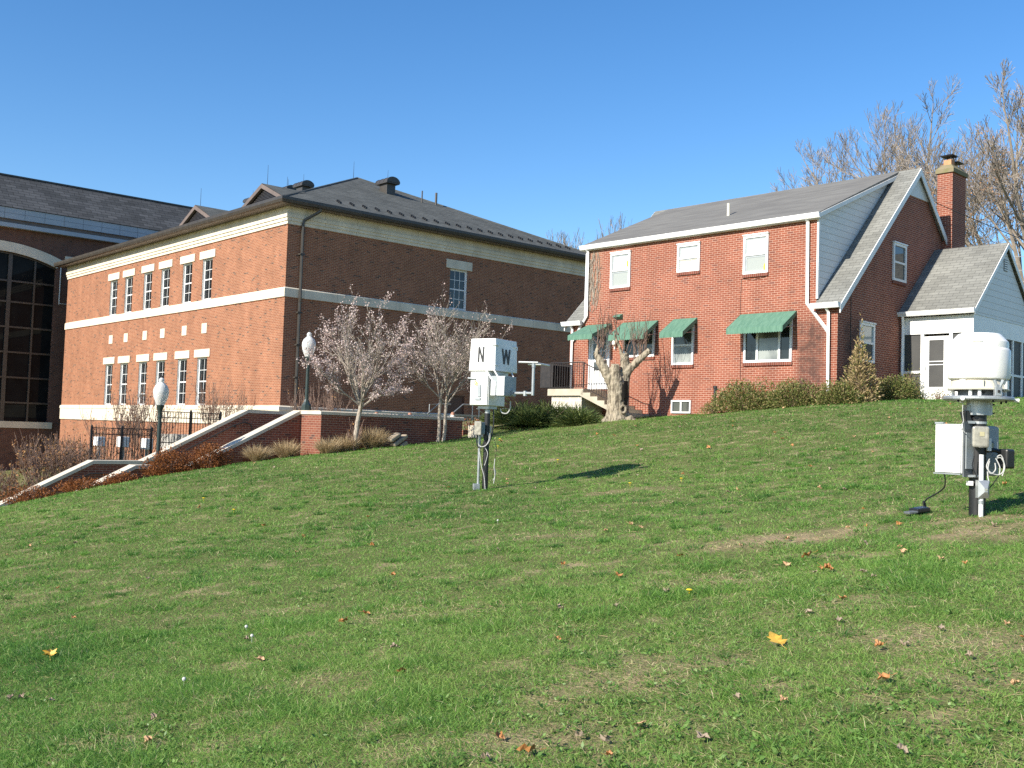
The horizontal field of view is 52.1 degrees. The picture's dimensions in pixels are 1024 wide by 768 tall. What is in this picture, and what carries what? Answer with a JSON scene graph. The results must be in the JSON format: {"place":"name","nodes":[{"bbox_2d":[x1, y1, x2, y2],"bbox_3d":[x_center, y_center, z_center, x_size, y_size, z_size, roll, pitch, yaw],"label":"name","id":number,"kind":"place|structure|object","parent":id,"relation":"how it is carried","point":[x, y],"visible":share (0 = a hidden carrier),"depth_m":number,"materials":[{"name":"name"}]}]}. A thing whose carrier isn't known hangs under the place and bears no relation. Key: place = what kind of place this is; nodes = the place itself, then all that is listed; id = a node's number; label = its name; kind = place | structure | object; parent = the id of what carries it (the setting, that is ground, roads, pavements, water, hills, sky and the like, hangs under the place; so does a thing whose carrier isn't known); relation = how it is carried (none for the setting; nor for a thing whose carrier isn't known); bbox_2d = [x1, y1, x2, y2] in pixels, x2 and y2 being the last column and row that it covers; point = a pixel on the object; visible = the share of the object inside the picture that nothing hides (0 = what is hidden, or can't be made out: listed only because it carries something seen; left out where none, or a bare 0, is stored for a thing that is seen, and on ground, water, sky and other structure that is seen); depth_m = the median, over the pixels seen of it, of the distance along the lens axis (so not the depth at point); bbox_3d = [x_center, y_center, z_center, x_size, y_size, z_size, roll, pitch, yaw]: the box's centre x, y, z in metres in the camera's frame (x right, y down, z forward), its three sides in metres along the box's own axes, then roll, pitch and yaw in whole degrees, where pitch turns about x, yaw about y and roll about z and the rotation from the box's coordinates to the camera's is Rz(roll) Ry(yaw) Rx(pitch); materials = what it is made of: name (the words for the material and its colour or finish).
{"place":"outdoors","nodes":[
{"label":"outdoors","id":0,"kind":"place"},
{"bbox_2d":[160,434,187,447],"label":"pavement","id":1,"kind":"structure","parent":0,"point":[170,438],"depth_m":37.34,"materials":[{"name":"concrete"}]},
{"bbox_2d":[427,403,450,415],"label":"pipe rail","id":2,"kind":"object","parent":1,"relation":"on","point":[434,407],"visible":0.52,"depth_m":40.65,"materials":[{"name":"metal"}]},
{"bbox_2d":[238,441,275,461],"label":"ornamental grass","id":3,"kind":"object","parent":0,"point":[260,454],"depth_m":29.02,"materials":[{"name":"plant"}]},
{"bbox_2d":[310,437,344,453],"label":"ornamental grass","id":4,"kind":"object","parent":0,"point":[326,447],"depth_m":29.32,"materials":[{"name":"plant"}]},
{"bbox_2d":[330,432,362,450],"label":"ornamental grass","id":5,"kind":"object","parent":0,"point":[347,444],"depth_m":29.71,"materials":[{"name":"plant"}]},
{"bbox_2d":[0,397,1023,767],"bbox_3d":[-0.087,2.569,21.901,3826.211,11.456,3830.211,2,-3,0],"label":"ground","id":6,"kind":"structure","parent":0,"point":[536,573],"depth_m":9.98,"materials":[{"name":"green plant"}]},
{"bbox_2d":[0,461,54,500],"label":"bare shrub","id":7,"kind":"object","parent":6,"relation":"on","point":[10,481],"visible":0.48,"depth_m":30.21,"materials":[{"name":"brown plant"}]},
{"bbox_2d":[0,484,54,504],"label":"rust shrub","id":8,"kind":"object","parent":6,"relation":"on","point":[27,494],"visible":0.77,"depth_m":25.67,"materials":[{"name":"brown plant"}]},
{"bbox_2d":[42,649,56,659],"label":"fallen leaf","id":9,"kind":"object","parent":6,"relation":"on","point":[48,651],"visible":0.98,"depth_m":8.08,"materials":[{"name":"yellow plant"}]},
{"bbox_2d":[12,426,110,485],"bbox_3d":[-13.758,2.349,31.559,2.400,2.264,2.971,0,-3,35],"label":"bare shrub","id":10,"kind":"object","parent":6,"relation":"on","point":[61,465],"visible":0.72,"depth_m":31.41,"materials":[{"name":"brown plant"}]},
{"bbox_2d":[38,431,119,472],"bbox_3d":[-13.708,2.318,33.591,2.462,1.626,1.935,4,-4,-41],"label":"bare shrub","id":11,"kind":"object","parent":6,"relation":"on","point":[66,445],"visible":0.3,"depth_m":33.52,"materials":[{"name":"brown plant"}]},
{"bbox_2d":[52,476,107,492],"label":"rust shrub","id":12,"kind":"object","parent":6,"relation":"on","point":[75,484],"visible":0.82,"depth_m":26.05,"materials":[{"name":"brown plant"}]},
{"bbox_2d":[0,173,192,469],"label":"campus hall","id":13,"kind":"structure","parent":6,"relation":"on","point":[45,226],"depth_m":61.55,"materials":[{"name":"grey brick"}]},
{"bbox_2d":[0,250,54,421],"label":"window","id":14,"kind":"structure","parent":13,"relation":"in","point":[26,283],"depth_m":60.94,"materials":[{"name":"black glass"}]},
{"bbox_2d":[93,437,104,459],"bbox_3d":[-13.249,2.637,33.541,0.248,1.900,0.360,4,-4,-41],"label":"utility box","id":15,"kind":"object","parent":6,"relation":"on","point":[96,443],"visible":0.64,"depth_m":33.49,"materials":[{"name":"white paint"}]},
{"bbox_2d":[79,402,150,459],"bbox_3d":[-13.253,1.659,35.003,2.255,2.107,2.201,2,-3,4],"label":"bare shrub","id":16,"kind":"object","parent":6,"relation":"on","point":[113,431],"visible":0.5,"depth_m":35.20,"materials":[{"name":"brown plant"}]},
{"bbox_2d":[101,470,138,484],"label":"rust shrub","id":17,"kind":"object","parent":6,"relation":"on","point":[121,478],"visible":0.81,"depth_m":26.57,"materials":[{"name":"brown plant"}]},
{"bbox_2d":[89,425,152,459],"bbox_3d":[-12.321,2.203,33.036,1.970,1.800,0.061,4,-4,-41],"label":"iron fence","id":18,"kind":"object","parent":6,"relation":"on","point":[92,429],"visible":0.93,"depth_m":33.02,"materials":[{"name":"black metal"}]},
{"bbox_2d":[116,436,128,459],"bbox_3d":[-12.681,2.681,34.044,0.248,1.940,0.440,4,-4,-41],"label":"utility box","id":19,"kind":"object","parent":6,"relation":"on","point":[124,444],"visible":0.36,"depth_m":33.98,"materials":[{"name":"white paint"}]},
{"bbox_2d":[0,410,286,506],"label":"stair wall","id":20,"kind":"structure","parent":6,"relation":"on","point":[255,419],"depth_m":31.60,"materials":[{"name":"brick"}]},
{"bbox_2d":[41,421,252,497],"bbox_3d":[-11.938,2.981,29.435,10.012,4.180,0.112,4,-4,-41],"label":"handrail","id":21,"kind":"object","parent":20,"relation":"attached to","point":[233,426],"visible":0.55,"depth_m":31.72,"materials":[{"name":"black metal"}]},
{"bbox_2d":[141,438,152,456],"bbox_3d":[-12.085,2.777,34.572,0.248,1.960,0.420,4,-4,-41],"label":"utility box","id":22,"kind":"object","parent":6,"relation":"on","point":[145,443],"visible":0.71,"depth_m":34.46,"materials":[{"name":"white paint"}]},
{"bbox_2d":[107,380,191,458],"bbox_3d":[-12.540,1.226,36.312,2.839,2.750,2.235,4,-4,-41],"label":"bare shrub","id":23,"kind":"object","parent":6,"relation":"on","point":[134,417],"visible":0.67,"depth_m":35.86,"materials":[{"name":"brown plant"}]},
{"bbox_2d":[143,734,155,742],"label":"fallen leaf","id":24,"kind":"object","parent":6,"relation":"on","point":[147,738],"visible":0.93,"depth_m":5.56,"materials":[{"name":"beige plant"}]},
{"bbox_2d":[139,446,199,475],"bbox_3d":[-8.901,1.986,27.342,1.515,0.891,1.144,8,-7,-66],"label":"rust shrub","id":25,"kind":"object","parent":6,"relation":"on","point":[172,466],"visible":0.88,"depth_m":27.26,"materials":[{"name":"brown plant"}]},
{"bbox_2d":[161,410,221,444],"bbox_3d":[-10.620,1.744,34.555,2.170,1.800,0.061,4,-4,-41],"label":"iron fence","id":26,"kind":"object","parent":6,"relation":"on","point":[190,418],"visible":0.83,"depth_m":34.54,"materials":[{"name":"black metal"}]},
{"bbox_2d":[94,410,300,485],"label":"stair wall","id":27,"kind":"structure","parent":6,"relation":"on","point":[282,428],"depth_m":29.87,"materials":[{"name":"concrete"}]},
{"bbox_2d":[152,376,168,462],"bbox_3d":[-9.417,0.946,28.027,0.410,2.430,0.410,4,-4,-41],"label":"post lamp","id":28,"kind":"object","parent":27,"relation":"on","point":[160,392],"visible":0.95,"depth_m":27.96,"materials":[{"name":"white glass"}]},
{"bbox_2d":[184,442,234,468],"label":"rust shrub","id":29,"kind":"object","parent":6,"relation":"on","point":[211,459],"visible":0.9,"depth_m":28.02,"materials":[{"name":"brown plant"}]},
{"bbox_2d":[192,377,247,426],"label":"bare shrub","id":30,"kind":"object","parent":6,"relation":"on","point":[212,409],"visible":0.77,"depth_m":42.64,"materials":[{"name":"brown plant"}]},
{"bbox_2d":[267,437,304,457],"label":"ornamental grass","id":31,"kind":"object","parent":6,"relation":"on","point":[285,450],"depth_m":29.58,"materials":[{"name":"plant"}]},
{"bbox_2d":[54,172,585,460],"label":"campus hall","id":32,"kind":"structure","parent":6,"relation":"on","point":[256,284],"depth_m":47.14,"materials":[{"name":"brick"}]},
{"bbox_2d":[104,364,112,404],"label":"window","id":33,"kind":"structure","parent":32,"relation":"in","point":[109,367],"depth_m":55.35,"materials":[{"name":"white glass"}]},
{"bbox_2d":[109,280,117,315],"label":"window","id":34,"kind":"structure","parent":32,"relation":"in","point":[114,284],"depth_m":55.51,"materials":[{"name":"white glass"}]},
{"bbox_2d":[119,363,127,404],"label":"window","id":35,"kind":"structure","parent":32,"relation":"in","point":[124,366],"depth_m":53.82,"materials":[{"name":"white glass"}]},
{"bbox_2d":[124,276,132,312],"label":"window","id":36,"kind":"structure","parent":32,"relation":"in","point":[129,280],"depth_m":53.97,"materials":[{"name":"clear glass"}]},
{"bbox_2d":[137,362,146,404],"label":"window","id":37,"kind":"structure","parent":32,"relation":"in","point":[143,365],"depth_m":52.03,"materials":[{"name":"white glass"}]},
{"bbox_2d":[143,272,151,309],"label":"window","id":38,"kind":"structure","parent":32,"relation":"in","point":[148,276],"depth_m":52.17,"materials":[{"name":"white glass"}]},
{"bbox_2d":[155,360,164,404],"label":"window","id":39,"kind":"structure","parent":32,"relation":"in","point":[160,369],"depth_m":50.51,"materials":[{"name":"clear glass"}]},
{"bbox_2d":[160,268,169,306],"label":"window","id":40,"kind":"structure","parent":32,"relation":"in","point":[165,285],"depth_m":50.58,"materials":[{"name":"clear glass"}]},
{"bbox_2d":[176,359,186,404],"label":"window","id":41,"kind":"structure","parent":32,"relation":"in","point":[182,363],"depth_m":48.61,"materials":[{"name":"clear glass"}]},
{"bbox_2d":[182,262,192,303],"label":"window","id":42,"kind":"structure","parent":32,"relation":"in","point":[187,274],"depth_m":48.76,"materials":[{"name":"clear glass"}]},
{"bbox_2d":[196,357,206,404],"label":"window","id":43,"kind":"structure","parent":32,"relation":"in","point":[202,362],"depth_m":47.08,"materials":[{"name":"clear glass"}]},
{"bbox_2d":[202,258,212,299],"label":"window","id":44,"kind":"structure","parent":32,"relation":"in","point":[207,263],"depth_m":47.20,"materials":[{"name":"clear glass"}]},
{"bbox_2d":[447,395,463,413],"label":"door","id":45,"kind":"structure","parent":32,"relation":"in","point":[456,401],"depth_m":47.40,"materials":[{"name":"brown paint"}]},
{"bbox_2d":[449,268,466,310],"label":"window","id":46,"kind":"structure","parent":32,"relation":"in","point":[458,278],"depth_m":47.61,"materials":[{"name":"clear glass"}]},
{"bbox_2d":[286,377,356,411],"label":"bare shrub","id":47,"kind":"object","parent":6,"relation":"on","point":[328,401],"visible":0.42,"depth_m":41.03,"materials":[{"name":"brown plant"}]},
{"bbox_2d":[294,284,415,450],"bbox_3d":[-4.236,-0.441,29.933,2.913,4.926,2.983,1,-3,20],"label":"blossom tree","id":48,"kind":"object","parent":6,"relation":"on","point":[366,371],"visible":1,"depth_m":29.92,"materials":[{"name":"grey plant"}]},
{"bbox_2d":[346,420,363,450],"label":"bare shrub","id":49,"kind":"object","parent":6,"relation":"on","point":[352,433],"visible":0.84,"depth_m":29.68,"materials":[{"name":"brown plant"}]},
{"bbox_2d":[358,424,392,448],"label":"ornamental grass","id":50,"kind":"object","parent":6,"relation":"on","point":[375,440],"depth_m":30.27,"materials":[{"name":"plant"}]},
{"bbox_2d":[300,410,463,455],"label":"retaining wall","id":51,"kind":"structure","parent":6,"relation":"on","point":[325,425],"depth_m":30.96,"materials":[{"name":"brick"}]},
{"bbox_2d":[301,329,315,409],"bbox_3d":[-6.046,-0.422,31.047,0.410,2.430,0.410,4,-4,-41],"label":"post lamp","id":52,"kind":"object","parent":51,"relation":"on","point":[306,405],"visible":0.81,"depth_m":30.97,"materials":[{"name":"white glass"}]},
{"bbox_2d":[389,438,402,446],"bbox_3d":[-3.380,1.703,30.619,0.328,0.256,0.280,4,-4,-41],"label":"stone","id":53,"kind":"object","parent":6,"relation":"on","point":[398,441],"visible":0.91,"depth_m":30.52,"materials":[{"name":"grey stone"}]},
{"bbox_2d":[386,433,400,441],"bbox_3d":[-3.450,1.557,30.559,0.374,0.279,0.280,4,-4,-41],"label":"stone","id":54,"kind":"object","parent":53,"relation":"on","point":[394,436],"visible":0.97,"depth_m":30.48,"materials":[{"name":"beige stone"}]},
{"bbox_2d":[383,282,512,441],"bbox_3d":[-1.787,-0.590,32.120,3.428,4.952,3.932,1,-3,23],"label":"blossom tree","id":55,"kind":"object","parent":6,"relation":"on","point":[443,360],"visible":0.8,"depth_m":31.94,"materials":[{"name":"grey plant"}]},
{"bbox_2d":[462,430,467,435],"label":"planter wall","id":56,"kind":"structure","parent":6,"relation":"on","point":[464,432],"depth_m":34.25,"materials":[{"name":"brick"}]},
{"bbox_2d":[463,417,478,429],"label":"bare shrub","id":57,"kind":"object","parent":56,"relation":"in","point":[468,423],"visible":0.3,"depth_m":35.62,"materials":[{"name":"orange plant"}]},
{"bbox_2d":[450,414,490,420],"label":"panel wall","id":58,"kind":"structure","parent":6,"relation":"on","point":[465,415],"depth_m":42.15,"materials":[{"name":"concrete"}]},
{"bbox_2d":[448,404,511,419],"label":"pipe rail","id":59,"kind":"object","parent":58,"relation":"on","point":[472,418],"visible":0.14,"depth_m":42.01,"materials":[{"name":"metal"}]},
{"bbox_2d":[468,425,491,437],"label":"stone kerb","id":60,"kind":"structure","parent":6,"relation":"on","point":[470,431],"depth_m":33.12,"materials":[{"name":"stone"}]},
{"bbox_2d":[476,752,490,758],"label":"fallen leaf","id":61,"kind":"object","parent":6,"relation":"on","point":[483,755],"visible":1,"depth_m":4.75,"materials":[{"name":"beige plant"}]},
{"bbox_2d":[490,731,504,739],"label":"fallen leaf","id":62,"kind":"object","parent":6,"relation":"on","point":[499,735],"visible":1,"depth_m":5.04,"materials":[{"name":"orange plant"}]},
{"bbox_2d":[468,338,549,489],"bbox_3d":[0.040,0.689,19.686,1.313,3.000,1.364,0,-3,32],"label":"instrument mast","id":63,"kind":"object","parent":6,"relation":"on","point":[493,363],"visible":0.98,"depth_m":19.45,"materials":[{"name":"white metal"}]},
{"bbox_2d":[0,457,1023,767],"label":"thatch","id":64,"kind":"object","parent":6,"relation":"on","point":[656,629],"visible":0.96,"depth_m":6.20,"materials":[{"name":"plant"}]},
{"bbox_2d":[516,743,545,751],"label":"fallen leaf","id":65,"kind":"object","parent":6,"relation":"on","point":[526,747],"visible":1,"depth_m":4.78,"materials":[{"name":"orange plant"}]},
{"bbox_2d":[479,397,603,425],"bbox_3d":[1.099,0.897,34.608,3.748,1.052,5.277,5,-4,-44],"label":"juniper","id":66,"kind":"object","parent":6,"relation":"on","point":[536,415],"visible":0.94,"depth_m":33.83,"materials":[{"name":"green plant"}]},
{"bbox_2d":[545,218,619,248],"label":"bare tree","id":67,"kind":"object","parent":6,"relation":"on","point":[564,240],"visible":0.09,"depth_m":75.23,"materials":[{"name":"brown plant"}]},
{"bbox_2d":[540,362,648,417],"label":"entry steps","id":68,"kind":"structure","parent":6,"relation":"on","point":[555,378],"depth_m":36.53,"materials":[{"name":"concrete"}]},
{"bbox_2d":[564,213,631,241],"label":"bare tree","id":69,"kind":"object","parent":6,"relation":"on","point":[620,221],"visible":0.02,"depth_m":75.04,"materials":[{"name":"brown plant"}]},
{"bbox_2d":[599,734,612,742],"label":"fallen leaf","id":70,"kind":"object","parent":6,"relation":"on","point":[605,737],"visible":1,"depth_m":4.88,"materials":[{"name":"beige plant"}]},
{"bbox_2d":[590,300,651,421],"bbox_3d":[3.462,-0.586,33.818,2.047,4.304,1.409,2,-3,0],"label":"pollarded tree","id":71,"kind":"object","parent":6,"relation":"on","point":[616,377],"visible":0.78,"depth_m":33.55,"materials":[{"name":"beige plant"}]},
{"bbox_2d":[696,730,709,737],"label":"fallen leaf","id":72,"kind":"object","parent":6,"relation":"on","point":[701,735],"visible":1,"depth_m":4.75,"materials":[{"name":"beige plant"}]},
{"bbox_2d":[697,401,727,414],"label":"shrub","id":73,"kind":"object","parent":6,"relation":"on","point":[704,408],"visible":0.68,"depth_m":32.54,"materials":[{"name":"green plant"}]},
{"bbox_2d":[701,376,784,411],"bbox_3d":[6.990,0.314,31.879,1.634,1.142,2.901,5,-4,-44],"label":"shrub","id":74,"kind":"object","parent":6,"relation":"on","point":[737,403],"visible":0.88,"depth_m":31.55,"materials":[{"name":"green plant"}]},
{"bbox_2d":[766,631,786,645],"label":"fallen leaf","id":75,"kind":"object","parent":6,"relation":"on","point":[774,637],"visible":1,"depth_m":6.32,"materials":[{"name":"yellow plant"}]},
{"bbox_2d":[560,154,1023,416],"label":"brick house","id":76,"kind":"structure","parent":6,"relation":"on","point":[778,286],"depth_m":33.36,"materials":[{"name":"red brick"}]},
{"bbox_2d":[588,253,600,311],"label":"climbing vine","id":77,"kind":"object","parent":76,"relation":"attached to","point":[591,271],"visible":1,"depth_m":37.49,"materials":[{"name":"brown plant"}]},
{"bbox_2d":[588,329,610,388],"bbox_3d":[3.077,-0.873,37.055,0.097,2.110,0.970,5,-4,-44],"label":"door","id":78,"kind":"structure","parent":76,"relation":"in","point":[592,344],"depth_m":37.12,"materials":[{"name":"white glass"}]},
{"bbox_2d":[609,250,631,291],"bbox_3d":[3.773,-3.945,36.598,0.085,1.385,0.930,5,-4,-44],"label":"window","id":79,"kind":"structure","parent":76,"relation":"in","point":[620,261],"depth_m":36.61,"materials":[{"name":"white glass"}]},
{"bbox_2d":[623,328,654,359],"bbox_3d":[4.330,-1.367,35.820,0.058,1.100,1.370,5,-4,-44],"label":"window","id":80,"kind":"structure","parent":76,"relation":"in","point":[651,341],"depth_m":35.66,"materials":[{"name":"grey glass"}]},
{"bbox_2d":[671,400,691,412],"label":"window","id":81,"kind":"structure","parent":76,"relation":"in","point":[677,406],"depth_m":34.37,"materials":[{"name":"grey glass"}]},
{"bbox_2d":[671,325,694,367],"bbox_3d":[5.612,-1.224,34.476,0.058,1.390,0.900,5,-4,-44],"label":"window","id":82,"kind":"structure","parent":76,"relation":"in","point":[682,348],"depth_m":34.44,"materials":[{"name":"grey glass"}]},
{"bbox_2d":[676,241,700,275],"bbox_3d":[5.800,-4.129,34.503,0.085,1.065,0.940,5,-4,-44],"label":"window","id":83,"kind":"structure","parent":76,"relation":"in","point":[688,253],"depth_m":34.51,"materials":[{"name":"white"}]},
{"bbox_2d":[742,232,769,277],"bbox_3d":[7.581,-4.014,32.644,0.085,1.355,0.930,5,-4,-44],"label":"window","id":84,"kind":"structure","parent":76,"relation":"in","point":[756,245],"depth_m":32.65,"materials":[{"name":"white glass"}]},
{"bbox_2d":[743,320,792,365],"bbox_3d":[7.839,-1.271,32.165,0.058,1.410,1.720,5,-4,-44],"label":"window","id":85,"kind":"structure","parent":76,"relation":"in","point":[766,348],"depth_m":32.13,"materials":[{"name":"white glass"}]},
{"bbox_2d":[859,320,876,366],"bbox_3d":[10.751,-1.214,31.690,0.910,1.325,0.085,5,-4,-44],"label":"window","id":86,"kind":"structure","parent":76,"relation":"in","point":[868,328],"depth_m":31.80,"materials":[{"name":"grey glass"}]},
{"bbox_2d":[892,241,907,286],"bbox_3d":[12.296,-3.807,33.217,0.910,1.335,0.085,5,-4,-44],"label":"window","id":87,"kind":"structure","parent":76,"relation":"in","point":[899,250],"depth_m":33.23,"materials":[{"name":"grey glass"}]},
{"bbox_2d":[937,203,1023,239],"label":"overhead wire","id":88,"kind":"object","parent":76,"relation":"attached to","point":[979,221],"visible":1,"depth_m":34.91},
{"bbox_2d":[760,377,828,407],"bbox_3d":[8.264,0.266,30.658,1.368,0.948,2.241,5,-4,-44],"label":"shrub","id":89,"kind":"object","parent":6,"relation":"on","point":[796,393],"visible":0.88,"depth_m":30.41,"materials":[{"name":"green plant"}]},
{"bbox_2d":[817,562,832,569],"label":"fallen leaf","id":90,"kind":"object","parent":6,"relation":"on","point":[829,566],"visible":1,"depth_m":8.48,"materials":[{"name":"orange plant"}]},
{"bbox_2d":[812,377,866,403],"bbox_3d":[9.303,0.197,29.893,1.442,0.856,1.401,2,-3,2],"label":"shrub","id":91,"kind":"object","parent":6,"relation":"on","point":[833,392],"visible":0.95,"depth_m":29.55,"materials":[{"name":"green plant"}]},
{"bbox_2d":[837,312,883,402],"bbox_3d":[9.975,-0.724,29.994,1.328,2.673,1.246,2,-3,-4],"label":"conical evergreen","id":92,"kind":"object","parent":6,"relation":"on","point":[859,378],"visible":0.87,"depth_m":29.82,"materials":[{"name":"plant"}]},
{"bbox_2d":[874,639,885,646],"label":"fallen leaf","id":93,"kind":"object","parent":6,"relation":"on","point":[878,642],"visible":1,"depth_m":5.96,"materials":[{"name":"orange plant"}]},
{"bbox_2d":[877,671,895,679],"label":"fallen leaf","id":94,"kind":"object","parent":6,"relation":"on","point":[884,675],"visible":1,"depth_m":5.32,"materials":[{"name":"orange plant"}]},
{"bbox_2d":[769,73,1023,246],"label":"bare tree","id":95,"kind":"object","parent":6,"relation":"on","point":[884,157],"visible":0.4,"depth_m":65.08,"materials":[{"name":"grey plant"}]},
{"bbox_2d":[874,374,924,399],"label":"shrub","id":96,"kind":"object","parent":6,"relation":"on","point":[899,388],"visible":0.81,"depth_m":30.95,"materials":[{"name":"green plant"}]},
{"bbox_2d":[893,742,907,752],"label":"fallen leaf","id":97,"kind":"object","parent":6,"relation":"on","point":[900,746],"visible":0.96,"depth_m":4.30,"materials":[{"name":"beige plant"}]},
{"bbox_2d":[903,364,925,397],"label":"shrub","id":98,"kind":"object","parent":6,"relation":"on","point":[914,379],"visible":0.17,"depth_m":32.48,"materials":[{"name":"brown plant"}]},
{"bbox_2d":[904,501,929,513],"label":"field unit","id":99,"kind":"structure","parent":6,"relation":"on","point":[920,509],"depth_m":11.17,"materials":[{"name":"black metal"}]},
{"bbox_2d":[924,387,955,399],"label":"shrub","id":100,"kind":"object","parent":6,"relation":"on","point":[936,395],"visible":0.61,"depth_m":31.71,"materials":[{"name":"white plant"}]},
{"bbox_2d":[897,58,1023,283],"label":"bare tree","id":101,"kind":"object","parent":6,"relation":"on","point":[996,171],"visible":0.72,"depth_m":50.72,"materials":[{"name":"brown plant"}]},
{"bbox_2d":[923,332,1018,516],"bbox_3d":[4.814,0.517,10.922,0.775,2.070,0.837,2,-3,0],"label":"precipitation gauge","id":102,"kind":"object","parent":6,"relation":"on","point":[979,370],"visible":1,"depth_m":10.74,"materials":[{"name":"white metal"}]},
{"bbox_2d":[0,0,1023,275],"label":"sky","id":103,"kind":"structure","parent":0,"point":[535,117],"materials":[{"name":"blue"}]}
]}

